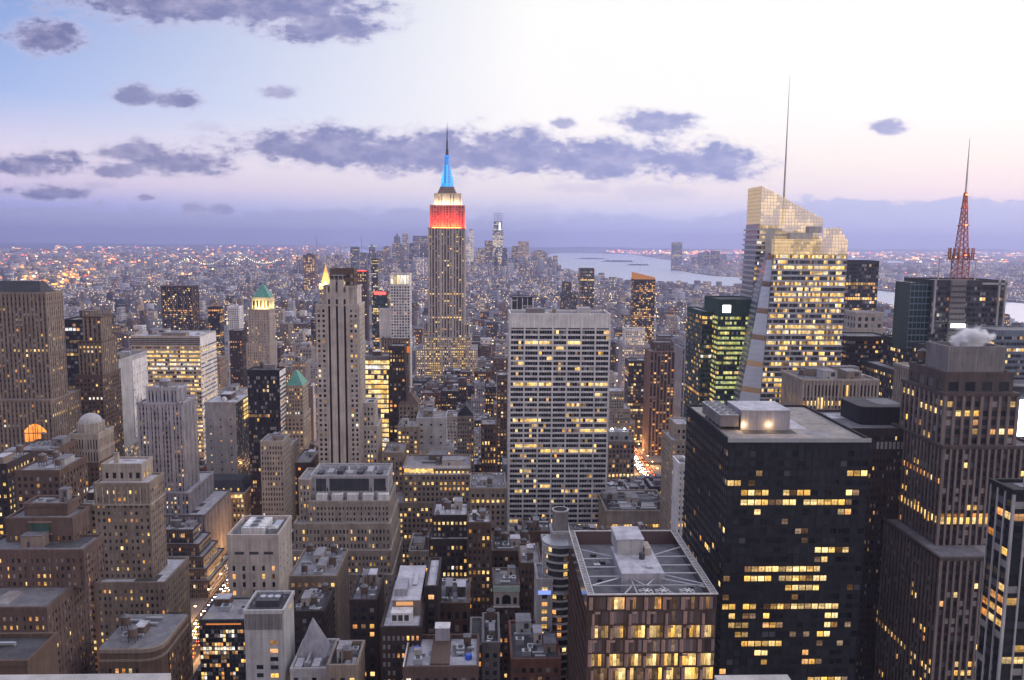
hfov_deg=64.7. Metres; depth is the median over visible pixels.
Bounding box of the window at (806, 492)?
[804,490,809,494]
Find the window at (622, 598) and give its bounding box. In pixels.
[621,597,624,608]
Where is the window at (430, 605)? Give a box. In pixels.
[428,603,433,607]
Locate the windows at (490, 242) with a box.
[485,241,492,260]
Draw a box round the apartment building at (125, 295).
[121,292,130,305]
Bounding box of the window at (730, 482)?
[727,480,733,485]
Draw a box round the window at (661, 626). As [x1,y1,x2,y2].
[660,625,662,636]
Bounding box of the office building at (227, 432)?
[204,391,249,474]
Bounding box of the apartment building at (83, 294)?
[80,291,87,299]
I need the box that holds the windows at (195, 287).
[162,287,198,328]
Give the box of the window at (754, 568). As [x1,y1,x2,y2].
[752,566,757,571]
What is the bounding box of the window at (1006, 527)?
[1004,522,1008,531]
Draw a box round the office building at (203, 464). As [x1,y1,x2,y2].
[199,459,206,470]
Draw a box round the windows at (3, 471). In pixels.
[0,458,33,521]
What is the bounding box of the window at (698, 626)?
[696,625,699,636]
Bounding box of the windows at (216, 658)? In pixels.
[200,626,245,679]
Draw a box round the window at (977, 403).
[974,401,979,406]
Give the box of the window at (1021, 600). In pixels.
[1019,598,1023,604]
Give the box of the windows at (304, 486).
[294,486,390,595]
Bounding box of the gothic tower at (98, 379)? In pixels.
[74,307,124,455]
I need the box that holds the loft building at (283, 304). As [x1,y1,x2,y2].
[279,301,287,310]
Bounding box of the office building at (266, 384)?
[247,361,285,514]
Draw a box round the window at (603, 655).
[601,654,604,665]
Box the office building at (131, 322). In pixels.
[125,318,137,329]
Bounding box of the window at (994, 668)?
[992,663,996,673]
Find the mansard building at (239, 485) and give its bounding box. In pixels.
[214,474,251,527]
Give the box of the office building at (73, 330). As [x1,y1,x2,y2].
[64,316,83,388]
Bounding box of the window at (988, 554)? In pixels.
[986,550,991,558]
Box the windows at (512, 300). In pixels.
[512,300,532,308]
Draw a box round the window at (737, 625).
[735,623,740,627]
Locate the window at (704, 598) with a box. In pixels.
[703,597,705,608]
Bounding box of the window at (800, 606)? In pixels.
[798,604,803,608]
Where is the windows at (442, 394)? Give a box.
[442,394,457,410]
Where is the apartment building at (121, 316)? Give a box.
[116,313,125,319]
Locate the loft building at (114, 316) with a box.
[112,312,117,320]
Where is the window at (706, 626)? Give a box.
[705,625,707,636]
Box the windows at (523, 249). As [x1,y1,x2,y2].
[518,242,528,256]
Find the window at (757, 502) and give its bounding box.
[755,500,760,504]
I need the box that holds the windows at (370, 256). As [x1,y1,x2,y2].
[369,249,375,260]
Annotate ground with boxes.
[0,244,1023,307]
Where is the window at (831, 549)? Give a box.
[829,547,834,551]
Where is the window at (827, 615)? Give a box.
[825,613,830,617]
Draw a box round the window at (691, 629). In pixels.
[689,625,692,636]
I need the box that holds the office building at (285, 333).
[279,320,291,349]
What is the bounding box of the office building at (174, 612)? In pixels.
[167,612,181,613]
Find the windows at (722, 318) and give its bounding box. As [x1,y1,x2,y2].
[709,315,747,403]
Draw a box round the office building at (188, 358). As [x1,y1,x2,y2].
[131,328,217,459]
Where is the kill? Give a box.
[847,258,904,262]
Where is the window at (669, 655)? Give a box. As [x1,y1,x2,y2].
[667,654,670,664]
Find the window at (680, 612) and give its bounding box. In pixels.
[678,611,681,622]
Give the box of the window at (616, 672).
[615,668,618,679]
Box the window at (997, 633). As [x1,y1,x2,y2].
[995,629,999,638]
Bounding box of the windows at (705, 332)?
[683,311,711,418]
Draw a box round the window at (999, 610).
[997,605,1001,615]
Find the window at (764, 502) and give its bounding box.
[762,500,767,504]
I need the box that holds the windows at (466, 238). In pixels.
[466,238,469,256]
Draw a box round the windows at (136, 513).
[97,482,191,673]
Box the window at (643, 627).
[641,626,644,636]
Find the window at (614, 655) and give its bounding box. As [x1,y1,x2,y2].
[613,654,615,665]
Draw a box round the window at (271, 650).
[270,649,277,652]
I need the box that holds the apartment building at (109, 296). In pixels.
[107,291,113,301]
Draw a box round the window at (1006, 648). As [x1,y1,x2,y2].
[1003,645,1011,651]
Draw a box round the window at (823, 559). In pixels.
[821,557,826,561]
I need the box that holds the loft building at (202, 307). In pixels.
[199,301,205,312]
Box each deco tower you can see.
[136,378,231,553]
[608,387,634,439]
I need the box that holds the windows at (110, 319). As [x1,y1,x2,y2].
[76,319,123,455]
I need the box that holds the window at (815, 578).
[813,576,818,580]
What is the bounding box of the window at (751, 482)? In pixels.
[749,480,754,485]
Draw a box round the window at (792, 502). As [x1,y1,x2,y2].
[790,500,795,504]
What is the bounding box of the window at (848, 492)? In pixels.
[846,490,851,494]
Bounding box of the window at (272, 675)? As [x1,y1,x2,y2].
[271,673,278,677]
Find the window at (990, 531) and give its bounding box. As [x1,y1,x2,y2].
[988,527,993,534]
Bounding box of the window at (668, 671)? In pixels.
[666,670,669,678]
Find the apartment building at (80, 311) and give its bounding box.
[79,307,101,315]
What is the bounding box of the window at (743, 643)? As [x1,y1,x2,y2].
[741,641,746,645]
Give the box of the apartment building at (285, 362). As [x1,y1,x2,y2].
[279,357,293,366]
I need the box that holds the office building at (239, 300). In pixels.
[232,297,243,306]
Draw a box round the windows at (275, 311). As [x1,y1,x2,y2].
[275,311,284,328]
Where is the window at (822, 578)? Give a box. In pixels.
[820,576,825,580]
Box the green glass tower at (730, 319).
[704,296,750,404]
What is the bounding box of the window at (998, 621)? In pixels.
[996,617,1000,626]
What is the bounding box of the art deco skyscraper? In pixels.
[412,131,479,382]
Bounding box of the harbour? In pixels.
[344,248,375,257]
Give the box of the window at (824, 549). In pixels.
[822,547,827,551]
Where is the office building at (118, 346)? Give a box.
[117,342,120,351]
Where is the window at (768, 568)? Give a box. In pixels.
[765,566,771,571]
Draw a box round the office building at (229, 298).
[226,295,236,303]
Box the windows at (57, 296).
[0,296,80,451]
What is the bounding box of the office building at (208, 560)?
[166,515,227,597]
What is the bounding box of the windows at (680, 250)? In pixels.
[671,244,681,270]
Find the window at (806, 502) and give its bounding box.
[804,500,809,504]
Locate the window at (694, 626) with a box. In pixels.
[693,625,695,636]
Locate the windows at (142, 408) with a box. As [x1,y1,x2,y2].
[140,408,210,530]
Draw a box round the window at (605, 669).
[604,668,606,679]
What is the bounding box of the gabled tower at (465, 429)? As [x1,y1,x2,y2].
[457,401,473,472]
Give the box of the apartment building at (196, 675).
[191,663,200,679]
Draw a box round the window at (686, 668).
[685,667,687,678]
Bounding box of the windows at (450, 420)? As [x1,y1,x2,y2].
[448,420,455,445]
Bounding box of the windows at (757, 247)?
[752,231,845,402]
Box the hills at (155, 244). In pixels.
[0,243,303,245]
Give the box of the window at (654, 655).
[653,654,655,664]
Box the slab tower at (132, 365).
[117,351,147,455]
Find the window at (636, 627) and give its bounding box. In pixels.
[635,626,637,636]
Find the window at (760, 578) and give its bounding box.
[758,576,763,580]
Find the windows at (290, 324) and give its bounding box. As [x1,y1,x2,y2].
[280,324,291,349]
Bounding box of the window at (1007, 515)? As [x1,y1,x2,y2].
[1005,510,1009,519]
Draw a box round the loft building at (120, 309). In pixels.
[116,306,124,313]
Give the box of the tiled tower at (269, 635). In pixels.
[243,590,294,679]
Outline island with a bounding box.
[602,260,632,261]
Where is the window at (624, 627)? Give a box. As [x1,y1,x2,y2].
[623,626,626,637]
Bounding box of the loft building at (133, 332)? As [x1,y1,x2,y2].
[128,328,139,350]
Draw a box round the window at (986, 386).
[982,382,991,390]
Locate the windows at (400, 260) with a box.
[397,249,403,262]
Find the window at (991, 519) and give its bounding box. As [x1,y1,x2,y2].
[989,515,994,523]
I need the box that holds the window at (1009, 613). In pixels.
[1006,610,1015,616]
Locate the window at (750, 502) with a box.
[748,500,753,504]
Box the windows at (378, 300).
[373,294,388,349]
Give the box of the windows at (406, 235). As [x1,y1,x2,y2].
[404,234,407,261]
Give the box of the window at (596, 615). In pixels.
[595,614,597,623]
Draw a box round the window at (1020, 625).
[1017,622,1023,628]
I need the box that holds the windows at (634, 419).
[624,363,643,444]
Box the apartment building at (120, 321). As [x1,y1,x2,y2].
[112,319,126,326]
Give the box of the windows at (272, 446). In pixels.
[263,446,283,514]
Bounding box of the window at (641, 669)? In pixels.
[640,668,643,679]
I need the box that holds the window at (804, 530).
[802,528,807,533]
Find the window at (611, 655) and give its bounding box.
[609,654,612,665]
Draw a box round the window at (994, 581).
[991,577,996,586]
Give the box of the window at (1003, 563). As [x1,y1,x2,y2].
[1001,558,1005,567]
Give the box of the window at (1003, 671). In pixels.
[1000,669,1009,675]
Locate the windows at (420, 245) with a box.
[420,245,427,257]
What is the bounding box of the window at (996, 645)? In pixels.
[994,640,998,650]
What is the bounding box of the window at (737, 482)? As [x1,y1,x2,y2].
[734,480,740,485]
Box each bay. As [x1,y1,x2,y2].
[16,241,511,245]
[548,253,1023,322]
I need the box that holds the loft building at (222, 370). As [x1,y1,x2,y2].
[216,351,227,390]
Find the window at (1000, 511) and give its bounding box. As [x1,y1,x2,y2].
[997,507,1002,515]
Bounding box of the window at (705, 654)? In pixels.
[704,653,706,664]
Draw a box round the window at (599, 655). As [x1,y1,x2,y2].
[598,654,600,665]
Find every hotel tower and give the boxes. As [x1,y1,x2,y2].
[379,273,411,387]
[534,506,570,679]
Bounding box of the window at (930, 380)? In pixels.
[928,377,932,386]
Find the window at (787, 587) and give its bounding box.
[785,585,790,589]
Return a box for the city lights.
[0,245,1023,344]
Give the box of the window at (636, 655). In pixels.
[634,654,637,665]
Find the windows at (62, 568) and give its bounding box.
[0,533,103,673]
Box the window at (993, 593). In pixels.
[990,589,995,597]
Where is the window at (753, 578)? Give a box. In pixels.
[751,576,756,580]
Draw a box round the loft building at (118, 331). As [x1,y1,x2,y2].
[114,325,127,346]
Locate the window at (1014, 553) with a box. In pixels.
[1011,550,1020,556]
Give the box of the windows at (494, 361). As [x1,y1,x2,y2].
[492,361,507,381]
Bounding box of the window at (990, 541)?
[987,538,992,546]
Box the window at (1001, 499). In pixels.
[998,495,1003,503]
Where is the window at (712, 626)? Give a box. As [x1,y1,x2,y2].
[711,625,714,636]
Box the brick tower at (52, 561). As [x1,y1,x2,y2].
[0,486,104,673]
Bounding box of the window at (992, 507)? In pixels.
[990,503,995,511]
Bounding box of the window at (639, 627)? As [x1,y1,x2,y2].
[638,626,640,636]
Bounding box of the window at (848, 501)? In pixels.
[845,499,851,504]
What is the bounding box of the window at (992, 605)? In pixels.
[989,601,994,609]
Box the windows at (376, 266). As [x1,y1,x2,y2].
[371,262,378,339]
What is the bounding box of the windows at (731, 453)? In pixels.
[683,416,868,679]
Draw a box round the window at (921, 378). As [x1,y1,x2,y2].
[919,374,923,383]
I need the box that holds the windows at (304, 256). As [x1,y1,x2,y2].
[304,256,316,288]
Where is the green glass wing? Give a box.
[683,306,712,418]
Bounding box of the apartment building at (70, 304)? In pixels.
[67,302,79,306]
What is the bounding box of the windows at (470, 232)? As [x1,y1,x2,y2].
[469,231,471,256]
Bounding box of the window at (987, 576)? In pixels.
[984,573,989,581]
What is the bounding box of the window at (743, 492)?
[741,490,746,494]
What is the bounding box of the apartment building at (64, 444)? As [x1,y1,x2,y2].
[23,432,76,458]
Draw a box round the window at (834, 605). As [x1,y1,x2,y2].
[832,603,837,608]
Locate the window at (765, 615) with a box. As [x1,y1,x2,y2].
[763,613,768,617]
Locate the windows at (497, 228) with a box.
[493,222,502,261]
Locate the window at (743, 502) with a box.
[741,500,746,504]
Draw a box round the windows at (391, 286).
[382,286,408,366]
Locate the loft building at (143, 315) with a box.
[138,310,147,324]
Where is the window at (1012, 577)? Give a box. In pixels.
[1009,574,1018,580]
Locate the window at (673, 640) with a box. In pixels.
[671,639,674,650]
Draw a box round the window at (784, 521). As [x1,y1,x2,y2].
[782,519,787,523]
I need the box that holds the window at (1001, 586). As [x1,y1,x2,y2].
[999,582,1003,591]
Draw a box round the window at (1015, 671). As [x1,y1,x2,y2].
[1013,669,1021,674]
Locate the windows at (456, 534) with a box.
[434,527,465,569]
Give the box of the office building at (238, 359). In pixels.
[229,329,246,386]
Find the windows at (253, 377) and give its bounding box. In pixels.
[248,374,285,514]
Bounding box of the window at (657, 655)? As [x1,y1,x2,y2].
[656,654,659,664]
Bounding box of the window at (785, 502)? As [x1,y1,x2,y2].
[783,500,788,504]
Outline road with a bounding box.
[112,305,680,662]
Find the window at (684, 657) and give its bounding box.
[682,653,685,664]
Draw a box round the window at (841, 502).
[838,499,844,504]
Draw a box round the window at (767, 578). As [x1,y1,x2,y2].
[765,576,770,580]
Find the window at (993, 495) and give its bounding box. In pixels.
[991,491,996,499]
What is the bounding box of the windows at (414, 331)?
[414,331,422,343]
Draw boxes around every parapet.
[0,673,170,679]
[714,674,790,679]
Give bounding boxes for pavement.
[129,305,680,673]
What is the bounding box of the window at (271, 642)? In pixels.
[270,640,277,644]
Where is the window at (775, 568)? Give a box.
[772,566,778,571]
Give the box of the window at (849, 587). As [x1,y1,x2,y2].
[847,585,852,589]
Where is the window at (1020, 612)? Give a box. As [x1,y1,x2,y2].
[1018,610,1023,616]
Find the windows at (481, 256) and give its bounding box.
[477,249,484,266]
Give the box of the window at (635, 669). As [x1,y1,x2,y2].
[633,668,636,679]
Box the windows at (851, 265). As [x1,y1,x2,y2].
[843,264,878,317]
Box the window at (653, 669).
[652,668,654,678]
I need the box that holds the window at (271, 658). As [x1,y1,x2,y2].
[270,657,277,660]
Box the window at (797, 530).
[795,528,800,533]
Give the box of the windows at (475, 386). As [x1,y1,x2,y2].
[472,386,484,413]
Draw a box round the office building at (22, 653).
[0,632,58,674]
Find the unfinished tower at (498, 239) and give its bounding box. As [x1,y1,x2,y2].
[492,213,502,264]
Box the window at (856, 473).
[854,471,859,475]
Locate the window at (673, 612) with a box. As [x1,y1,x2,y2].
[672,611,674,622]
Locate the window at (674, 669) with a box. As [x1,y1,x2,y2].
[673,668,676,678]
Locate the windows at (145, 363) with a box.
[125,363,146,455]
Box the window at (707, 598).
[706,597,709,608]
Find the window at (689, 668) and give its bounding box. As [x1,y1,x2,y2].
[688,667,690,678]
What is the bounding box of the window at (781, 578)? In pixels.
[779,576,784,580]
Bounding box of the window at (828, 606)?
[825,603,830,608]
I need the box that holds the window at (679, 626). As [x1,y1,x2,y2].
[678,625,680,636]
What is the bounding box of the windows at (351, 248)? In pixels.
[351,248,359,267]
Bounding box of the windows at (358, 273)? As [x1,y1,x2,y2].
[358,273,366,338]
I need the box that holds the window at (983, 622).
[981,618,985,626]
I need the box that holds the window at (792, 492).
[790,490,795,494]
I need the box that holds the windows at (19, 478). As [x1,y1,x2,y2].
[18,463,87,506]
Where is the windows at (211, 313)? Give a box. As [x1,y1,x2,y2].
[208,309,224,353]
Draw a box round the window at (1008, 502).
[1006,498,1010,507]
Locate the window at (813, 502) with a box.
[811,500,816,504]
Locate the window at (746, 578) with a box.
[744,576,749,580]
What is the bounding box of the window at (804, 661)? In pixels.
[802,659,807,663]
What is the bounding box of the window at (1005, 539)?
[1003,534,1007,543]
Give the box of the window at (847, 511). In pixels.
[845,509,850,513]
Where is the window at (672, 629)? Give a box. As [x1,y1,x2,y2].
[671,625,674,636]
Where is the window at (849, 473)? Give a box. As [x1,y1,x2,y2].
[847,471,852,475]
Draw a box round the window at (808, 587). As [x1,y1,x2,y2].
[806,585,811,589]
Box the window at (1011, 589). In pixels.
[1008,586,1017,592]
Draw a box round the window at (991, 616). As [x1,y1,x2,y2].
[989,612,993,620]
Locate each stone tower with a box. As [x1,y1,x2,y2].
[0,280,81,452]
[92,452,192,676]
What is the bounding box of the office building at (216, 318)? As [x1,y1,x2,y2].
[208,306,224,353]
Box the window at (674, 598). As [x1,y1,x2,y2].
[673,597,675,608]
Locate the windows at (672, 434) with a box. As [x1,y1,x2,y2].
[660,434,673,521]
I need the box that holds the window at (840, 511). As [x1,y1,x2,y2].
[838,509,843,513]
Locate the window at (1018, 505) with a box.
[1015,502,1023,508]
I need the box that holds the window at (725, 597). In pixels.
[723,595,728,599]
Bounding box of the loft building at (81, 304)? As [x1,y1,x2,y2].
[75,300,83,309]
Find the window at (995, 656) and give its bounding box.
[993,652,997,661]
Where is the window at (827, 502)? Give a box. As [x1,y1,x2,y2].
[824,500,830,504]
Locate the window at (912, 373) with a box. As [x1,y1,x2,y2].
[911,372,915,380]
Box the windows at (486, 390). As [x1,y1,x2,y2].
[486,390,494,412]
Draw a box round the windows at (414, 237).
[413,236,421,252]
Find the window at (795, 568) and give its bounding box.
[793,566,798,570]
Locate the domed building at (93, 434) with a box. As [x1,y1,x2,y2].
[68,413,118,486]
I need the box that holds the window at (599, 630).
[598,626,600,637]
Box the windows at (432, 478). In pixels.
[400,471,469,564]
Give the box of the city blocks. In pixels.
[0,248,1023,405]
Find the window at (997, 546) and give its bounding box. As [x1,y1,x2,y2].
[994,542,999,550]
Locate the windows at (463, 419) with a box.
[458,419,472,468]
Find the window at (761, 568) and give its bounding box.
[758,566,764,571]
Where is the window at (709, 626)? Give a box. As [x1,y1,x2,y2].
[708,625,710,636]
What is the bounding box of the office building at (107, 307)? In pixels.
[102,305,109,311]
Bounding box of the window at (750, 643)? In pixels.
[748,641,753,645]
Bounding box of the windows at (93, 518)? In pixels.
[91,517,97,673]
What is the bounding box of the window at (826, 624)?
[824,622,829,626]
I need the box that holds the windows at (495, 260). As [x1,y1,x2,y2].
[494,253,496,272]
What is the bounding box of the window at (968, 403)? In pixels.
[965,401,970,406]
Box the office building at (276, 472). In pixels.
[260,432,291,521]
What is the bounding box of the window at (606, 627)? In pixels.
[605,626,607,637]
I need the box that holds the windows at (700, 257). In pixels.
[698,253,703,265]
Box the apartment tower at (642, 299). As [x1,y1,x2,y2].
[630,272,654,347]
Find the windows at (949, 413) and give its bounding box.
[873,392,1023,679]
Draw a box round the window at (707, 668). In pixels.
[706,667,708,678]
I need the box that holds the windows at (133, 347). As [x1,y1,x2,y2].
[132,341,217,459]
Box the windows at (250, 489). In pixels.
[234,489,250,521]
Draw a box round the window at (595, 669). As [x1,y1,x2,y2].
[594,668,596,679]
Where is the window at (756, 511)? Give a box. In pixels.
[754,509,759,514]
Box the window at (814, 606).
[812,604,817,608]
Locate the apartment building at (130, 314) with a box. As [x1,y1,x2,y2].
[124,312,135,318]
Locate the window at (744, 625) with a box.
[742,623,747,627]
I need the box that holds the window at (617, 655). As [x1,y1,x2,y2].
[616,654,619,665]
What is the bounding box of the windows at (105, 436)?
[77,436,113,485]
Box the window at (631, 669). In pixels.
[630,668,632,679]
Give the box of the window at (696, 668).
[695,667,697,678]
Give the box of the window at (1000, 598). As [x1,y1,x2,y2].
[998,594,1002,603]
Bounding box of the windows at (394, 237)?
[392,237,399,257]
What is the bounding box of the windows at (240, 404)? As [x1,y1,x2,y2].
[221,400,249,473]
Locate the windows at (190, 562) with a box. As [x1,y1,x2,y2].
[189,531,227,596]
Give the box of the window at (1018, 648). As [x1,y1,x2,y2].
[1015,645,1023,651]
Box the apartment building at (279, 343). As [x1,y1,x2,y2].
[277,341,282,346]
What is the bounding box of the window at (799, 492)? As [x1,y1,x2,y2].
[797,490,802,494]
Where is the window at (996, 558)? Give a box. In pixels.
[993,554,998,562]
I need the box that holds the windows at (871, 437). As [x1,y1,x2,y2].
[856,437,902,678]
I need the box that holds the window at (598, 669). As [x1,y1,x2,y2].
[597,668,599,679]
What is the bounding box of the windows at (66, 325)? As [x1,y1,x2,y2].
[65,324,82,384]
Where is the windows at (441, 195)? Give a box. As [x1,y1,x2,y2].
[417,195,475,382]
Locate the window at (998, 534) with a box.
[995,531,1000,538]
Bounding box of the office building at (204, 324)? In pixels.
[200,317,208,329]
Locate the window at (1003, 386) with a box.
[999,382,1008,390]
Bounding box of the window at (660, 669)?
[658,668,661,678]
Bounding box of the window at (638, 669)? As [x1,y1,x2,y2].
[637,668,639,679]
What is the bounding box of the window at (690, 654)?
[689,653,692,664]
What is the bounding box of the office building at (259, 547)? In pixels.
[227,515,292,597]
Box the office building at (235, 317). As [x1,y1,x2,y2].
[227,305,243,384]
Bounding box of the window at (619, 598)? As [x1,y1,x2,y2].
[618,597,620,608]
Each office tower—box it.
[160,285,199,329]
[303,253,316,289]
[350,247,359,269]
[357,270,369,340]
[360,252,367,269]
[368,244,376,264]
[371,259,378,339]
[377,251,383,274]
[383,246,390,263]
[388,343,408,441]
[392,234,401,257]
[397,247,404,262]
[402,233,408,261]
[409,243,413,264]
[413,236,427,256]
[420,245,427,257]
[466,237,470,261]
[469,229,473,261]
[477,248,484,266]
[485,241,492,262]
[493,252,497,272]
[502,248,506,267]
[512,246,517,264]
[518,241,528,256]
[531,250,546,266]
[553,256,557,262]
[560,281,577,309]
[579,268,594,309]
[642,340,674,455]
[671,242,682,270]
[682,401,871,679]
[691,257,698,267]
[698,253,703,267]
[703,251,709,265]
[710,251,719,267]
[720,254,726,266]
[816,397,903,679]
[843,260,879,324]
[974,475,1023,679]
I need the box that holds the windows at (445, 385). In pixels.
[445,385,465,403]
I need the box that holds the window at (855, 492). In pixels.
[853,490,858,494]
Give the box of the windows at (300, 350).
[300,350,314,360]
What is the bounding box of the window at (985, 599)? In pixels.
[982,596,987,604]
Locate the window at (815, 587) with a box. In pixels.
[813,585,818,589]
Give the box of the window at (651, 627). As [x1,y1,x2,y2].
[649,626,652,636]
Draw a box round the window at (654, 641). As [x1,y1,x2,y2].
[653,640,656,650]
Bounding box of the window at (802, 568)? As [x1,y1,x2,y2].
[800,566,805,570]
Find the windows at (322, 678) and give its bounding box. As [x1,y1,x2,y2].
[294,677,325,679]
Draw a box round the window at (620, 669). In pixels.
[619,668,621,679]
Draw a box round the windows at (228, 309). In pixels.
[228,309,243,383]
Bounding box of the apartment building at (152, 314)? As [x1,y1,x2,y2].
[147,311,157,318]
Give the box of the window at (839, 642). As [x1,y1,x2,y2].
[837,640,842,644]
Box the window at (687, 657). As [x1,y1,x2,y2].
[686,653,688,664]
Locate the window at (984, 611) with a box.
[982,607,986,615]
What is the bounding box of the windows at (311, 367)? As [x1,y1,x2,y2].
[311,367,317,423]
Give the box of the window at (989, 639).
[987,635,991,643]
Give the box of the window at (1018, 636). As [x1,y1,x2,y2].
[1016,634,1023,639]
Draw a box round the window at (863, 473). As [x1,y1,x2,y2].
[861,471,866,475]
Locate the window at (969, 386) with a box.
[965,382,974,390]
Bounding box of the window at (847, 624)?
[845,622,850,626]
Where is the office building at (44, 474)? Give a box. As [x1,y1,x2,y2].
[14,450,88,509]
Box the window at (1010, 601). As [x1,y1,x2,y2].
[1007,598,1016,604]
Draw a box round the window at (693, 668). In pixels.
[691,667,694,678]
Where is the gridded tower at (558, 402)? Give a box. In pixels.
[506,307,610,531]
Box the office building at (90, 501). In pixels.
[80,485,99,673]
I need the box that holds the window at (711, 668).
[709,667,712,678]
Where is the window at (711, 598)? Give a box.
[709,597,712,608]
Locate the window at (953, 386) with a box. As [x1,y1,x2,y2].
[948,382,958,390]
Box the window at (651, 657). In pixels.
[649,654,652,665]
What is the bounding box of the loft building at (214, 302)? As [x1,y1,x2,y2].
[210,298,220,306]
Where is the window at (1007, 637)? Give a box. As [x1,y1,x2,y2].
[1003,634,1012,640]
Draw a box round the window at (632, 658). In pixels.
[631,654,633,665]
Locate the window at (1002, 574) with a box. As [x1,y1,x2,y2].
[1000,570,1004,579]
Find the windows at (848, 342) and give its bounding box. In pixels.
[840,340,880,370]
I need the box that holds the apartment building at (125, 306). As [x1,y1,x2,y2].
[115,304,128,312]
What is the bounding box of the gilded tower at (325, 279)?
[319,262,329,301]
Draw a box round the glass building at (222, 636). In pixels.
[198,593,250,679]
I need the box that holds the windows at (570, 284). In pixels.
[562,284,576,309]
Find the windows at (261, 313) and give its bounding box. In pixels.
[248,313,268,365]
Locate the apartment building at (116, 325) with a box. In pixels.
[112,322,125,336]
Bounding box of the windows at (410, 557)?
[410,557,427,570]
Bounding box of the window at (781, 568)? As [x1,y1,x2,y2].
[779,566,784,571]
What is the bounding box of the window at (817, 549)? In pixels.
[815,547,820,552]
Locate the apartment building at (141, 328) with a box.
[133,325,145,332]
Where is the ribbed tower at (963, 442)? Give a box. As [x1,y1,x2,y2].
[872,341,1023,679]
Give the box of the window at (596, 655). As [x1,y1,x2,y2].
[594,654,597,665]
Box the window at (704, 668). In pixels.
[703,667,705,678]
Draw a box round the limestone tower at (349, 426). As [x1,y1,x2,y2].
[315,268,382,462]
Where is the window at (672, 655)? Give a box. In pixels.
[671,654,673,664]
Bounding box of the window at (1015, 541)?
[1012,538,1021,544]
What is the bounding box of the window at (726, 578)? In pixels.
[723,576,729,580]
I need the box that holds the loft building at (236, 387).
[218,383,247,393]
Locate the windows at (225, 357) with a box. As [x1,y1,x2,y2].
[217,357,227,388]
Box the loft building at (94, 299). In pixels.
[90,295,100,305]
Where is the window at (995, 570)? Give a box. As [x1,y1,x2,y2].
[992,566,997,574]
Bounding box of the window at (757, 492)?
[755,490,760,494]
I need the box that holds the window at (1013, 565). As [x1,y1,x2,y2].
[1010,562,1019,568]
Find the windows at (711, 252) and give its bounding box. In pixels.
[710,252,719,264]
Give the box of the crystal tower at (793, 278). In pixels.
[733,81,847,403]
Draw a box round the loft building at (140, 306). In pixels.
[137,298,143,315]
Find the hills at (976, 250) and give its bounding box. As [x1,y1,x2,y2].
[831,249,1023,251]
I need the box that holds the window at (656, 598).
[654,597,657,608]
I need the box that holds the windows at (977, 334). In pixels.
[968,331,1023,374]
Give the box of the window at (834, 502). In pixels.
[831,500,837,504]
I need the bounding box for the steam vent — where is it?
[960,342,969,345]
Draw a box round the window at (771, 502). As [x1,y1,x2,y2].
[769,500,774,504]
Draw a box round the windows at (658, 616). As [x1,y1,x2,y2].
[567,552,715,679]
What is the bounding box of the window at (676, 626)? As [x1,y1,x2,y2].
[675,625,677,636]
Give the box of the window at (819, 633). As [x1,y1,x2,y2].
[817,631,822,635]
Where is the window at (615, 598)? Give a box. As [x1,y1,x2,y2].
[614,597,617,608]
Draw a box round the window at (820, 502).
[818,500,823,504]
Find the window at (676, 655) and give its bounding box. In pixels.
[674,654,677,664]
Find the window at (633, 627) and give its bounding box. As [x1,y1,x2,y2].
[632,626,634,637]
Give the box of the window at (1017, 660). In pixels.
[1013,657,1022,663]
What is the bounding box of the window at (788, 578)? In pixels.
[786,576,791,580]
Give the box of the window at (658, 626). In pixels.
[656,625,659,636]
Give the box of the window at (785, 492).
[783,490,788,494]
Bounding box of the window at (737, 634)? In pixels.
[735,632,740,636]
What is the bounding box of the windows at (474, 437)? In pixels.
[474,437,479,454]
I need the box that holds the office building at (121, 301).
[115,298,127,304]
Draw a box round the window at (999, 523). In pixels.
[996,519,1001,527]
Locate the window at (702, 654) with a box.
[701,653,703,664]
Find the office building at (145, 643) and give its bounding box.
[99,613,190,679]
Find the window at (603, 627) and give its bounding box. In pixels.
[601,626,604,637]
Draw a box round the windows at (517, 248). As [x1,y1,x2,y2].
[512,248,517,262]
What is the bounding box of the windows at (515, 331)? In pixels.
[509,330,608,526]
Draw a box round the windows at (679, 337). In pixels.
[679,337,683,416]
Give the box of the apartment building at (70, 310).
[65,306,80,317]
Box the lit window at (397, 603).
[396,602,412,605]
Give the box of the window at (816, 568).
[814,566,819,570]
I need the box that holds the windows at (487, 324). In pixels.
[487,324,497,337]
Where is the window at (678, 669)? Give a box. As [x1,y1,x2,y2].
[676,667,679,678]
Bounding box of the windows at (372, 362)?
[366,361,388,450]
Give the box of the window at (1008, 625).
[1005,622,1013,628]
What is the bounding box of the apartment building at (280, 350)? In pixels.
[277,346,283,365]
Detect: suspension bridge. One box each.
[177,256,240,266]
[233,257,293,266]
[301,236,377,251]
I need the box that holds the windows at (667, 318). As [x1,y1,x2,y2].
[666,318,676,333]
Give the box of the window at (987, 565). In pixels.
[985,561,990,569]
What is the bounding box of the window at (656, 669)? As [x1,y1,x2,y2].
[655,668,657,678]
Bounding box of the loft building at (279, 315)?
[275,308,284,329]
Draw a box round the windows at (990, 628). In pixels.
[976,551,1023,679]
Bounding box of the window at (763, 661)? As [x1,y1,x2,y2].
[761,659,766,663]
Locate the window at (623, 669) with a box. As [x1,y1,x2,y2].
[622,668,624,679]
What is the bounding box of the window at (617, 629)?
[616,626,619,637]
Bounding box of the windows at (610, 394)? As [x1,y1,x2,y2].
[610,394,632,437]
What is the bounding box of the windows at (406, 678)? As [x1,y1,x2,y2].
[406,678,474,679]
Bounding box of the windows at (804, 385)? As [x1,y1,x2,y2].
[804,385,876,408]
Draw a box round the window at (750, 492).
[748,490,753,494]
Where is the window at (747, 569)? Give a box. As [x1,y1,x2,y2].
[745,567,750,571]
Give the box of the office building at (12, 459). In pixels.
[0,443,35,535]

